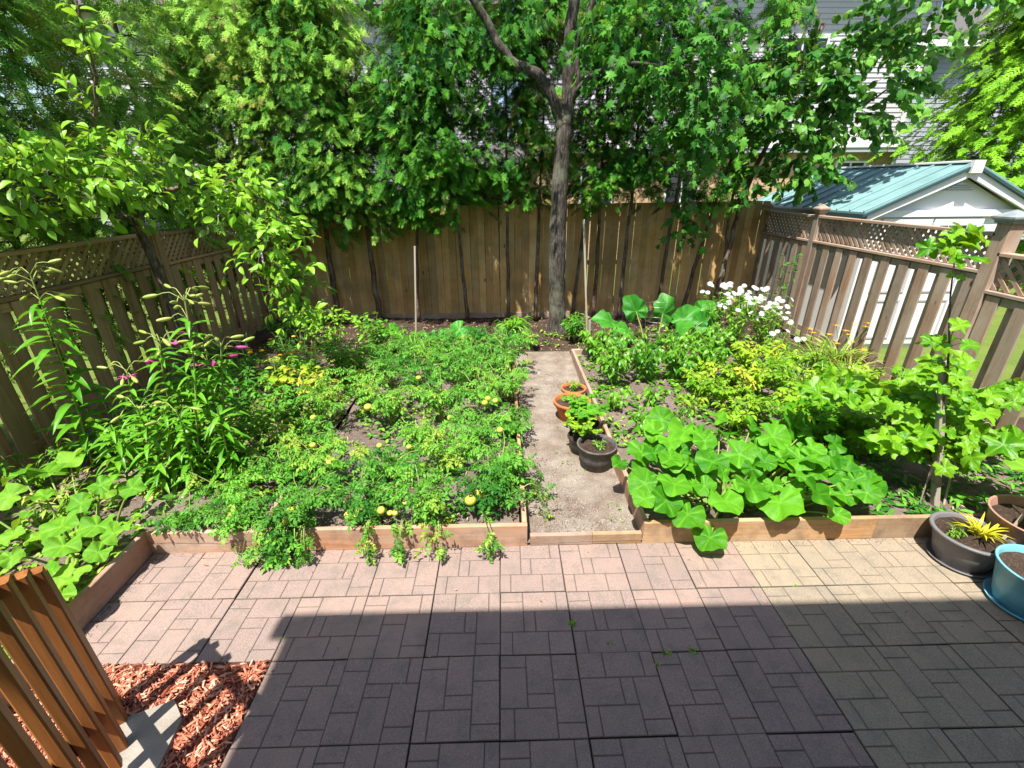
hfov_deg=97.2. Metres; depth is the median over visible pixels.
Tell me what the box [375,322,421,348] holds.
squash plant
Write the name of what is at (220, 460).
lily plant
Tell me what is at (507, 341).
leaf litter
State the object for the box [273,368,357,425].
tomato plant
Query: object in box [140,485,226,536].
vegetable plant
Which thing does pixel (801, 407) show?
okra plant
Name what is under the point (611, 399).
pepper plant
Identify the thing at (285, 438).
tomato plant
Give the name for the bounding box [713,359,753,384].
bean plant
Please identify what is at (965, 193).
garden shed
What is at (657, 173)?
cedar tree
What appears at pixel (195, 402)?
lily plant
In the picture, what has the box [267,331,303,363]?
marigold plant
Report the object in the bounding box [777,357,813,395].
onion plant
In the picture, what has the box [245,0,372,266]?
cedar tree
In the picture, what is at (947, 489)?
garden stake
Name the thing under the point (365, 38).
house
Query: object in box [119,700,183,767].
stepping stone
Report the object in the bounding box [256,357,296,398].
pepper plant
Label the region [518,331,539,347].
perennial plant
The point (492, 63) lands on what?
cedar tree
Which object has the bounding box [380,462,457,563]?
tomato plant
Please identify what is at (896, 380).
okra plant
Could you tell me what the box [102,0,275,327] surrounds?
cedar tree
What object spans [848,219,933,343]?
door
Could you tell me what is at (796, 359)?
bean plant
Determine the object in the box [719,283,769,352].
daisy plant
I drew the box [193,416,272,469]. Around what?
vegetable plant
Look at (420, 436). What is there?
tomato plant
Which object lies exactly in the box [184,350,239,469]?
lily plant
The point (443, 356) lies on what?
tomato plant
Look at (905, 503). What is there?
weeds
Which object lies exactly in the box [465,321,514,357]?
tomato plant
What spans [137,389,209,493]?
lily plant
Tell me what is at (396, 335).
perennial plant
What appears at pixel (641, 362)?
pepper plant
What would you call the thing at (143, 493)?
weeds
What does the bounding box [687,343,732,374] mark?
pepper plant
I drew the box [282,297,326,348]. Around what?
plum sapling
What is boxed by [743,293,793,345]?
daisy plant
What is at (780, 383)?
bean plant
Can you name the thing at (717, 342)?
pepper plant
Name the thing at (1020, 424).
soil
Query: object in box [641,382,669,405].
pepper plant
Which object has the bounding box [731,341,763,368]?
bean plant
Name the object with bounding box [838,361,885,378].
bean plant
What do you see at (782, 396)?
bean plant
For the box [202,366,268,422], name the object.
plant
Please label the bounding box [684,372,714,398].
bean plant
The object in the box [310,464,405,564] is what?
tomato plant
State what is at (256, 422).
perennial plant
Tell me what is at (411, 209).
cedar tree
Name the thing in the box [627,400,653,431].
pepper plant
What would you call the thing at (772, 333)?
daisy plant
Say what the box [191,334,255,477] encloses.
lily plant
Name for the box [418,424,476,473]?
tomato plant
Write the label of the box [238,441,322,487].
tomato plant
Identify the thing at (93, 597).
raised bed
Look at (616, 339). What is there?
pepper plant
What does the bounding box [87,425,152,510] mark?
lily plant
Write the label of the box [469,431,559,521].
tomato plant
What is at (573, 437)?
plant pot
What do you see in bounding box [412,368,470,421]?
tomato plant
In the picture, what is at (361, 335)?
plum sapling
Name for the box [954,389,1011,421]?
okra plant
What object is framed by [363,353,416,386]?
tomato plant
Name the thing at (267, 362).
marigold plant
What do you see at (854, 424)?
okra plant
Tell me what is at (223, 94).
cedar tree
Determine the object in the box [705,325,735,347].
vegetable plant
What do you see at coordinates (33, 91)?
sky
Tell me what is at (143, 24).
cedar tree
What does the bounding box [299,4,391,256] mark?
cedar tree
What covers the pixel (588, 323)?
garden stake
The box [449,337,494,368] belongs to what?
tomato plant
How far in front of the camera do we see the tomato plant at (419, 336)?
6.59 m
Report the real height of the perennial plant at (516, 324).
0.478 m
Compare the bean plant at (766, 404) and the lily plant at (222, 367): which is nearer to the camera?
the lily plant at (222, 367)
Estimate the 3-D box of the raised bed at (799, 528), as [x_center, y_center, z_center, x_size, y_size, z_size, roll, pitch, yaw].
[3.050,0.295,5.306,4.174,0.242,3.978,-1,24,-1]
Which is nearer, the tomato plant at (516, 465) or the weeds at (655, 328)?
the tomato plant at (516, 465)
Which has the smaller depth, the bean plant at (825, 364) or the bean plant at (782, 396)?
the bean plant at (782, 396)
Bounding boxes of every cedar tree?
[0,0,184,375]
[0,0,196,411]
[0,0,247,360]
[0,77,75,398]
[0,338,28,350]
[6,0,261,342]
[91,0,244,310]
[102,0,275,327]
[138,0,302,276]
[143,0,290,312]
[154,0,347,316]
[207,0,396,322]
[227,66,339,268]
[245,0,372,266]
[263,0,428,319]
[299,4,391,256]
[305,9,405,258]
[333,0,479,321]
[369,0,518,320]
[444,0,561,319]
[488,0,598,320]
[542,0,660,318]
[550,0,673,317]
[587,0,708,318]
[631,0,762,299]
[681,0,831,306]
[867,0,1023,262]
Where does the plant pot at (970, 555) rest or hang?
on the pavement
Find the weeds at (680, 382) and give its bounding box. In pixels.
[577,351,898,446]
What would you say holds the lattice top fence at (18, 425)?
on the ground
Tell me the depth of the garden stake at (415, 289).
7.52 m
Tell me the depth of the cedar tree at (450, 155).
7.17 m
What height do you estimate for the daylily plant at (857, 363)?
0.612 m
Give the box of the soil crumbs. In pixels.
[84,538,923,636]
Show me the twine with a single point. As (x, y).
(628, 226)
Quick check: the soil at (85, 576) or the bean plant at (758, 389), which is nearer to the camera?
the soil at (85, 576)
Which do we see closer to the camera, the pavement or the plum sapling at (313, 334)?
the pavement
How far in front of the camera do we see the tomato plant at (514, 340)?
6.40 m
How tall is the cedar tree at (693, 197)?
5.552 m
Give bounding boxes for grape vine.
[794,222,1023,501]
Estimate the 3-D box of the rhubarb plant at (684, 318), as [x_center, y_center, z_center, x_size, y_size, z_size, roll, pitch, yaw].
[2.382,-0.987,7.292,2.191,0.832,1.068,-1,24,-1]
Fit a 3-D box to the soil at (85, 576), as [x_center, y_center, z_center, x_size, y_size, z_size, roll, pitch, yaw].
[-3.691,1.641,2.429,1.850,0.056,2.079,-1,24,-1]
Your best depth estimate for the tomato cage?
7.00 m
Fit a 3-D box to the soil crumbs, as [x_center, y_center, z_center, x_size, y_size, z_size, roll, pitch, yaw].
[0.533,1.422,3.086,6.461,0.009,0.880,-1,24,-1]
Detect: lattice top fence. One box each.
[0,220,284,491]
[745,204,1023,432]
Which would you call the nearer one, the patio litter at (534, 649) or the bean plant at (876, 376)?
the patio litter at (534, 649)
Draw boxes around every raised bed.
[0,529,257,706]
[254,359,526,550]
[571,348,987,542]
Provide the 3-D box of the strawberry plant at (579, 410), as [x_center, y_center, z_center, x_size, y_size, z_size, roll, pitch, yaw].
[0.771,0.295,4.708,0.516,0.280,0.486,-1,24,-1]
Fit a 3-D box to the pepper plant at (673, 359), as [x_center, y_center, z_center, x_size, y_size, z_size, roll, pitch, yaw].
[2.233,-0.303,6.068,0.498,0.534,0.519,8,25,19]
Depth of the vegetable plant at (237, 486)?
3.70 m
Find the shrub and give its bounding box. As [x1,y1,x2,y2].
[772,253,802,331]
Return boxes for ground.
[0,202,1023,547]
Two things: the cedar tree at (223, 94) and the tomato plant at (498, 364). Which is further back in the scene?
the cedar tree at (223, 94)
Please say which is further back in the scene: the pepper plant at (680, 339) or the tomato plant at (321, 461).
the pepper plant at (680, 339)
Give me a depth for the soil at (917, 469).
4.35 m
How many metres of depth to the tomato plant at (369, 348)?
6.27 m
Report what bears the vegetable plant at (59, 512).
on the soil at (129, 506)
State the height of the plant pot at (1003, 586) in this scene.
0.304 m
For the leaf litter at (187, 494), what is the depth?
3.95 m
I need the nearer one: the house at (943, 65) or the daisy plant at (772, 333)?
the daisy plant at (772, 333)
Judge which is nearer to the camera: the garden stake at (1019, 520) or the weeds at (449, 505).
the garden stake at (1019, 520)
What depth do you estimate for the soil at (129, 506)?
4.02 m
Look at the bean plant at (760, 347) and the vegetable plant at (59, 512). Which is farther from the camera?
the bean plant at (760, 347)
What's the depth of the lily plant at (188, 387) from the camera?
3.94 m
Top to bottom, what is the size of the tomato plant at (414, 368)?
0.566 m
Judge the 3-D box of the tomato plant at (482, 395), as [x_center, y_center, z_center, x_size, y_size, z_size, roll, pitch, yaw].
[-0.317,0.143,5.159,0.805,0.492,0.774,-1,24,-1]
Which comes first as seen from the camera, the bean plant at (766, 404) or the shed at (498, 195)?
the bean plant at (766, 404)
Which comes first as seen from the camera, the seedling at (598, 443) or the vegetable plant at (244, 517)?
the vegetable plant at (244, 517)
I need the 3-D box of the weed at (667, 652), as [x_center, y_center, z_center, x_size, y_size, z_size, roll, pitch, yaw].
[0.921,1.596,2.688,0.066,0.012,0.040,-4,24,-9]
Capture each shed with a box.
[396,145,530,311]
[752,160,1023,347]
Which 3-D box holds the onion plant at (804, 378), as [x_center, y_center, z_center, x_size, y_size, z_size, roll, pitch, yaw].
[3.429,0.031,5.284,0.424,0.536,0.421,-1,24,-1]
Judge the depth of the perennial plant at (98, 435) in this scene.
4.20 m
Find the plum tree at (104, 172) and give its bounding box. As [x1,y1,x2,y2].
[0,0,338,386]
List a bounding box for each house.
[2,0,501,262]
[514,0,942,265]
[862,8,1023,239]
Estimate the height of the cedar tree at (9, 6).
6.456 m
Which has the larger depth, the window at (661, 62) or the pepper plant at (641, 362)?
the window at (661, 62)
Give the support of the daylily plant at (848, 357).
on the soil at (917, 469)
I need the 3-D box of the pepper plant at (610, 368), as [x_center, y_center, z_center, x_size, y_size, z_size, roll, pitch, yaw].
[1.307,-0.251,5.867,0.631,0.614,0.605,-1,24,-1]
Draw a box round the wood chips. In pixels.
[0,659,268,767]
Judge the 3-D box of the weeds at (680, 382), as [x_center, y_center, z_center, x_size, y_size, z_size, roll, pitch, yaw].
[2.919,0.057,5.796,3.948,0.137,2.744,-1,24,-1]
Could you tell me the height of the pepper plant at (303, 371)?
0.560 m
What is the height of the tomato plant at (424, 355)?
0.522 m
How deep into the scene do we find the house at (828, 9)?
13.72 m
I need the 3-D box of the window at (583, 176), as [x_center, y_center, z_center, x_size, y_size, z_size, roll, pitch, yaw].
[2.758,-6.416,14.753,1.120,1.220,0.070,-1,24,-1]
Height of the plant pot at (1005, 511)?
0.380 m
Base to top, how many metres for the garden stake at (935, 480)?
1.254 m
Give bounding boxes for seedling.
[562,392,582,403]
[566,380,582,390]
[592,439,606,449]
[946,522,971,538]
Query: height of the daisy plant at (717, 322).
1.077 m
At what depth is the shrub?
7.41 m
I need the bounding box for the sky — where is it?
[0,0,992,194]
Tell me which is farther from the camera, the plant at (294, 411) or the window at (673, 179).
the window at (673, 179)
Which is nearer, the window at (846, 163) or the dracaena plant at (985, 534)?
the dracaena plant at (985, 534)
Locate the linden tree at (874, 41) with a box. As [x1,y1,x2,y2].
[710,0,1023,316]
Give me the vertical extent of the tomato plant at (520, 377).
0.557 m
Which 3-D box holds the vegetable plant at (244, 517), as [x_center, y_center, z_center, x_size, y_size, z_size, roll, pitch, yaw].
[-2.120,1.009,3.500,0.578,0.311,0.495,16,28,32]
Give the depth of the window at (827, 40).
13.26 m
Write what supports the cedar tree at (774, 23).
on the soil at (264, 334)
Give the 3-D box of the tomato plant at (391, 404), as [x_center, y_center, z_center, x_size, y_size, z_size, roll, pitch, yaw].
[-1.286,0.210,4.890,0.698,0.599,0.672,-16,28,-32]
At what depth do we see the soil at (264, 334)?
8.18 m
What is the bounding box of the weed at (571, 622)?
[567,618,576,627]
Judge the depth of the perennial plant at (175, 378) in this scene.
5.44 m
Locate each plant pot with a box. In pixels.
[553,392,590,422]
[561,382,586,393]
[567,430,580,455]
[569,418,599,433]
[577,433,617,472]
[924,511,1015,577]
[983,544,1023,621]
[985,494,1023,544]
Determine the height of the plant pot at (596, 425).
0.220 m
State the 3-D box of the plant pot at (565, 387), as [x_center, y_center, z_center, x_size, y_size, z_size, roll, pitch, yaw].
[0.778,0.123,5.723,0.322,0.180,0.322,-1,24,-1]
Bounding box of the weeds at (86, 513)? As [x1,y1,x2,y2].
[0,494,172,658]
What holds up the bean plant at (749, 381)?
on the soil at (917, 469)
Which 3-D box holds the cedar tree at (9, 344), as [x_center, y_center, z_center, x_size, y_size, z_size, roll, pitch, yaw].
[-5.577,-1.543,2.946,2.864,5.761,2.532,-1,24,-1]
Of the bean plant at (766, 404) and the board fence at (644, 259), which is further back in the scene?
the board fence at (644, 259)
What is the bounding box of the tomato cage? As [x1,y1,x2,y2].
[645,302,669,340]
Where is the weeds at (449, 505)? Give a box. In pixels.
[319,359,518,525]
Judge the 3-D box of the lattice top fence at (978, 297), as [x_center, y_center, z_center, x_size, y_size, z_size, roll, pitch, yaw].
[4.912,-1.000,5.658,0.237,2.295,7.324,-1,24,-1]
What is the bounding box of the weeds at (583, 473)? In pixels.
[556,425,623,520]
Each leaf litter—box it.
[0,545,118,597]
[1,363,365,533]
[239,315,794,353]
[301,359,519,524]
[588,355,1021,514]
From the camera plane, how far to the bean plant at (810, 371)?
5.52 m
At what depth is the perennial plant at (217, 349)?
6.32 m
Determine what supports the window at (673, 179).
in the house at (828, 9)
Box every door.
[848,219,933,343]
[904,218,984,342]
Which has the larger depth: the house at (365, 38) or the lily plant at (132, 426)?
the house at (365, 38)
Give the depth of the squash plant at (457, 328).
7.30 m
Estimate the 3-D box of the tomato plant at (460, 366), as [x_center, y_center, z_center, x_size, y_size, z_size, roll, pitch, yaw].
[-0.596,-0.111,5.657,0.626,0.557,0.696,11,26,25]
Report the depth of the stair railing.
1.75 m
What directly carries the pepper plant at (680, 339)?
on the soil at (917, 469)
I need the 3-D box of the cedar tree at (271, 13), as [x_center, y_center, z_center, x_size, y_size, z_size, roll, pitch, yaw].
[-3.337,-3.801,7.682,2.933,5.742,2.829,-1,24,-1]
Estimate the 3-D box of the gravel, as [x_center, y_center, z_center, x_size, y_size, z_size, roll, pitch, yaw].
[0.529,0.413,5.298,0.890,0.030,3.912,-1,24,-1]
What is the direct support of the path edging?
on the path
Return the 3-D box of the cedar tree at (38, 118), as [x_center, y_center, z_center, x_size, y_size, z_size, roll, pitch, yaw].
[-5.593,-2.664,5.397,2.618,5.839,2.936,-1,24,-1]
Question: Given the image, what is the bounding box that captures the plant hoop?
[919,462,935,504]
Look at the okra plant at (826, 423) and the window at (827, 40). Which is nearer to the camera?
the okra plant at (826, 423)
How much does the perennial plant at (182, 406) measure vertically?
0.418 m
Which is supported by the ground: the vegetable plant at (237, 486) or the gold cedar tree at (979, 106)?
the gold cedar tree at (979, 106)
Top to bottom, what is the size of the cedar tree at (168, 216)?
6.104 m
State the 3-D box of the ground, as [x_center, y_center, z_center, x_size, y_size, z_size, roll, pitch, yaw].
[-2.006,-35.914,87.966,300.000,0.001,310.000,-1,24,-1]
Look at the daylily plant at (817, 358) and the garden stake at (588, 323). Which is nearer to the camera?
the daylily plant at (817, 358)
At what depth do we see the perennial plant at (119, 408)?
4.63 m
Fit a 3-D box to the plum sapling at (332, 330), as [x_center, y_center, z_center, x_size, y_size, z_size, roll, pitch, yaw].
[-2.696,-0.759,6.667,0.633,0.957,0.692,-1,24,-1]
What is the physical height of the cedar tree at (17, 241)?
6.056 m
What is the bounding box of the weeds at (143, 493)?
[13,356,366,506]
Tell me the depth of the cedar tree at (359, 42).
8.19 m
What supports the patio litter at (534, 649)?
on the pavement
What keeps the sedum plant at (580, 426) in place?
in the plant pot at (573, 437)
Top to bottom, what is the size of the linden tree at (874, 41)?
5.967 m
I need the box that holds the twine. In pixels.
[578,215,671,227]
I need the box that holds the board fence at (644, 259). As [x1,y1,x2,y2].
[270,201,770,319]
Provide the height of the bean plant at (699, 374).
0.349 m
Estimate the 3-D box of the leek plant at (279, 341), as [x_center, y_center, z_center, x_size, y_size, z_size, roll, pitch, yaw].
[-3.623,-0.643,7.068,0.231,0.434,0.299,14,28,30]
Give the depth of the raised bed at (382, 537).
3.43 m
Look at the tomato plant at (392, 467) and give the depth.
3.97 m
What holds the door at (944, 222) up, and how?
in the garden shed at (965, 193)
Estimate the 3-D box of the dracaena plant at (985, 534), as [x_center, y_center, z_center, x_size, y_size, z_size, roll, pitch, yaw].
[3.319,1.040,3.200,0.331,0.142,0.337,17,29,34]
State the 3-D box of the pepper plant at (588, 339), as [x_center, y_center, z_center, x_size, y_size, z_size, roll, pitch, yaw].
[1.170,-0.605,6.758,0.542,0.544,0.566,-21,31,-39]
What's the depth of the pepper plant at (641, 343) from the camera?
6.46 m
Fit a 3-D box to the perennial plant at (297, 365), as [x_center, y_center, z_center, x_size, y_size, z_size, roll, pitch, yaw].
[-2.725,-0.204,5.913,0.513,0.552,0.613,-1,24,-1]
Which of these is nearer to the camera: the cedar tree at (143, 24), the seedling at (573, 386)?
the seedling at (573, 386)
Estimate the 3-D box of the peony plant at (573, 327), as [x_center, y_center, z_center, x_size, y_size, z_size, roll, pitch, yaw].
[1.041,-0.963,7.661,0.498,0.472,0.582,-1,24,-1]
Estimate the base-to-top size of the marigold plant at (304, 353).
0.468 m
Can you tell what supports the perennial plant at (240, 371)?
on the soil at (129, 506)
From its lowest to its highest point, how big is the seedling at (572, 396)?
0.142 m
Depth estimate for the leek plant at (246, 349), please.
6.69 m
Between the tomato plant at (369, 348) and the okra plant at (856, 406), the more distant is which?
the tomato plant at (369, 348)
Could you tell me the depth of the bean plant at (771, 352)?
6.42 m
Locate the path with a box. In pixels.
[515,351,641,542]
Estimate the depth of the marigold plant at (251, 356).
6.22 m
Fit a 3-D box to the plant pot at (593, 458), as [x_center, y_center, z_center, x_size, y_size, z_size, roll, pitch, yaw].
[0.818,0.680,4.385,0.387,0.240,0.387,-1,24,-1]
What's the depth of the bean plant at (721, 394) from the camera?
5.22 m
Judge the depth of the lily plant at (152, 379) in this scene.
3.71 m
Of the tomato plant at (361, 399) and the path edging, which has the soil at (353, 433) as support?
the tomato plant at (361, 399)
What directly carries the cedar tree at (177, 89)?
on the ground
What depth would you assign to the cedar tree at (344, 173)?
7.16 m
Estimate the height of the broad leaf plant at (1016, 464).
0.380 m
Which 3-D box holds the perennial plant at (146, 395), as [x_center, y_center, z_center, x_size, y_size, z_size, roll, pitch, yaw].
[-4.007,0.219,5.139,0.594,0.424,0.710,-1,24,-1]
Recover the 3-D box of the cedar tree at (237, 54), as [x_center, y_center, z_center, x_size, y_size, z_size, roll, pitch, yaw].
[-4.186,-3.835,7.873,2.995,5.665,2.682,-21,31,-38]
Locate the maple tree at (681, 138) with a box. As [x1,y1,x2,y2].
[359,0,862,336]
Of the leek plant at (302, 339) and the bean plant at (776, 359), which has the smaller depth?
the bean plant at (776, 359)
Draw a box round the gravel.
[524,372,636,534]
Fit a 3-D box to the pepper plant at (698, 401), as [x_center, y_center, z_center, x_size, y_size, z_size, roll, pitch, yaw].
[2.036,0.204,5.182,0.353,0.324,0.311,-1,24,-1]
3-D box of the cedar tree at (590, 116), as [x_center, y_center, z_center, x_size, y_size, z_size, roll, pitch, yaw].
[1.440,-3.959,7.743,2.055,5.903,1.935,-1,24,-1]
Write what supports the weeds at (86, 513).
on the soil at (129, 506)
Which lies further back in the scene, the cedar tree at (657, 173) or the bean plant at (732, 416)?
the cedar tree at (657, 173)
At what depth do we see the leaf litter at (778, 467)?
4.31 m
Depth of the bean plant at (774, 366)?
5.75 m
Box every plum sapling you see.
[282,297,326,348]
[298,305,349,360]
[349,314,383,356]
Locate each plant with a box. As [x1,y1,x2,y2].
[0,259,139,477]
[0,437,71,489]
[0,448,145,598]
[19,475,98,520]
[70,390,134,439]
[84,403,160,458]
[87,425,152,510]
[97,357,172,486]
[110,388,189,505]
[124,379,182,413]
[133,330,206,487]
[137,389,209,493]
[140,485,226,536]
[142,284,224,485]
[145,401,223,502]
[152,399,204,435]
[156,362,226,400]
[165,375,216,482]
[165,387,224,423]
[177,456,271,507]
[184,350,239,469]
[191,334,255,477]
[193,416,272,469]
[194,341,239,369]
[196,407,256,488]
[196,487,269,545]
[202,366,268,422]
[214,357,256,390]
[224,347,267,372]
[228,400,289,448]
[231,331,253,361]
[231,464,347,574]
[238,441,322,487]
[250,381,321,428]
[255,350,291,377]
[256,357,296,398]
[261,314,307,343]
[261,415,337,458]
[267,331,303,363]
[270,329,285,354]
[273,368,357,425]
[280,433,369,482]
[281,344,325,388]
[283,340,321,373]
[284,364,338,405]
[290,330,307,351]
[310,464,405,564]
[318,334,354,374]
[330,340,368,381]
[334,360,398,414]
[345,440,426,482]
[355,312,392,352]
[355,336,408,364]
[355,379,418,425]
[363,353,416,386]
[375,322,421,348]
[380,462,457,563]
[385,324,425,349]
[385,353,448,397]
[389,330,445,363]
[389,408,454,452]
[395,339,456,375]
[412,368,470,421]
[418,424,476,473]
[423,320,489,349]
[424,328,479,360]
[427,343,484,379]
[438,406,512,445]
[439,352,491,391]
[444,460,529,563]
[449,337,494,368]
[451,367,519,410]
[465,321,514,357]
[468,356,532,401]
[469,343,519,380]
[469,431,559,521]
[479,396,534,443]
[481,327,534,367]
[494,315,532,339]
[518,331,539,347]
[560,312,587,339]
[560,394,609,421]
[563,409,602,435]
[578,328,614,358]
[589,337,637,383]
[591,293,719,346]
[594,325,635,363]
[605,386,632,408]
[611,405,887,551]
[621,342,664,381]
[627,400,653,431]
[632,329,667,356]
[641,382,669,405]
[659,323,698,357]
[660,341,699,378]
[669,405,697,426]
[673,385,708,414]
[679,364,727,384]
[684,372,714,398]
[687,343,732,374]
[689,358,722,375]
[690,323,729,357]
[697,281,732,336]
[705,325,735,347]
[705,373,742,407]
[711,394,764,430]
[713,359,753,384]
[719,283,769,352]
[726,359,768,396]
[731,338,766,367]
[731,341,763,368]
[737,363,775,392]
[737,382,785,421]
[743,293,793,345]
[753,355,795,387]
[760,336,785,363]
[763,365,802,399]
[764,351,800,378]
[767,319,806,354]
[773,387,799,411]
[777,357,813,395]
[778,347,819,372]
[779,328,862,373]
[779,397,841,446]
[783,391,848,434]
[784,367,811,396]
[790,362,819,381]
[799,322,883,366]
[803,365,824,384]
[812,333,890,377]
[812,355,850,372]
[828,404,891,455]
[836,399,892,430]
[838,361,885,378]
[850,362,884,381]
[879,371,929,390]
[890,365,925,389]
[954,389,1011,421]
[954,509,1015,543]
[1003,457,1023,471]
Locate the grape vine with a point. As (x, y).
(970, 441)
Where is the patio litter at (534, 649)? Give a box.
[140,544,1012,737]
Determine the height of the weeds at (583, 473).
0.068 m
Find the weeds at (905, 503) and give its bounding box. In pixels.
[792,434,1023,514]
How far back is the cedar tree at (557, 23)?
7.40 m
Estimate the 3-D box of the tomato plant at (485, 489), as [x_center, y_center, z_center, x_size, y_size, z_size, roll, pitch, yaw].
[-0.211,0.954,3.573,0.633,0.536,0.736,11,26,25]
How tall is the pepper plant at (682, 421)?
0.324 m
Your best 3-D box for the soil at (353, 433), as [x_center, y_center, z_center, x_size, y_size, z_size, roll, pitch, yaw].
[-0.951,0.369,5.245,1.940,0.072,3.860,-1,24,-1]
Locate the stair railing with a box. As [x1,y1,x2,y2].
[0,565,127,767]
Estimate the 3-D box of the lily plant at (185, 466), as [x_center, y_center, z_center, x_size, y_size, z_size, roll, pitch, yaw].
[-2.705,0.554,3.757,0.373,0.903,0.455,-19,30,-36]
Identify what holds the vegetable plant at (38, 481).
on the soil at (129, 506)
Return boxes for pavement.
[82,537,1023,767]
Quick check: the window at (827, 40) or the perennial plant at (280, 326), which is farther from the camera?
the window at (827, 40)
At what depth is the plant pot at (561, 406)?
5.24 m
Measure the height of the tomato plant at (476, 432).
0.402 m
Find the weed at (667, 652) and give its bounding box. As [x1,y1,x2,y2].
[662,649,672,655]
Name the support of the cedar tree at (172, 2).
on the ground
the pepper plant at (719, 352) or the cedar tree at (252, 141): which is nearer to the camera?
the pepper plant at (719, 352)
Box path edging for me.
[530,530,641,544]
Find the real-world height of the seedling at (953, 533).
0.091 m
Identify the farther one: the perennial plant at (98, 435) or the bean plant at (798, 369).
the bean plant at (798, 369)
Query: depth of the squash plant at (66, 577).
3.24 m
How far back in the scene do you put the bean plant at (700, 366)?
5.94 m
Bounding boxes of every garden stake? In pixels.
[414,246,416,337]
[583,219,590,331]
[930,360,949,506]
[943,461,955,504]
[1001,514,1023,539]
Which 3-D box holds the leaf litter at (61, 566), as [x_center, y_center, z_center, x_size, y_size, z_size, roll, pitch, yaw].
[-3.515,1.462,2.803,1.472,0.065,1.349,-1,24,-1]
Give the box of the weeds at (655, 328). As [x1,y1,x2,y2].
[256,322,787,355]
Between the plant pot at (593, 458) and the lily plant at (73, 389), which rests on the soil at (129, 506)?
the lily plant at (73, 389)
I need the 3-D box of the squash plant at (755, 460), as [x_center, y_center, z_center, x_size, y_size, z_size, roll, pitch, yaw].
[1.890,0.693,3.871,2.128,0.524,1.541,-1,24,-1]
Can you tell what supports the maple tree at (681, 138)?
on the soil at (264, 334)
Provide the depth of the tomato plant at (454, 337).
6.67 m
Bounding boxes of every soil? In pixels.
[0,360,378,547]
[0,543,128,659]
[208,313,822,360]
[292,357,518,526]
[578,353,1023,519]
[988,417,1023,430]
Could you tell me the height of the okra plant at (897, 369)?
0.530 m
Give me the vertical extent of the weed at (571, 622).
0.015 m
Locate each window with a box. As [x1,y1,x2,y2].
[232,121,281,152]
[579,167,611,203]
[639,36,683,96]
[663,166,700,206]
[776,36,830,96]
[834,161,866,166]
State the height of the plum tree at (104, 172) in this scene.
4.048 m
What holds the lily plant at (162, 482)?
on the soil at (129, 506)
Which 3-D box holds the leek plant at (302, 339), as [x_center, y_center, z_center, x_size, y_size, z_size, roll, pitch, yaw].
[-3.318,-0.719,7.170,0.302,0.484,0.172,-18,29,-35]
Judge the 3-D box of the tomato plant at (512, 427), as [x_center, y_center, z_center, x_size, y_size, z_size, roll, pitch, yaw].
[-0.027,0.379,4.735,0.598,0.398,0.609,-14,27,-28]
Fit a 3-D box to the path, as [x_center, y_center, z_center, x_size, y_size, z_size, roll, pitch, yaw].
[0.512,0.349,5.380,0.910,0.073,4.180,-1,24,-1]
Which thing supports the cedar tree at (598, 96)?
on the soil at (264, 334)

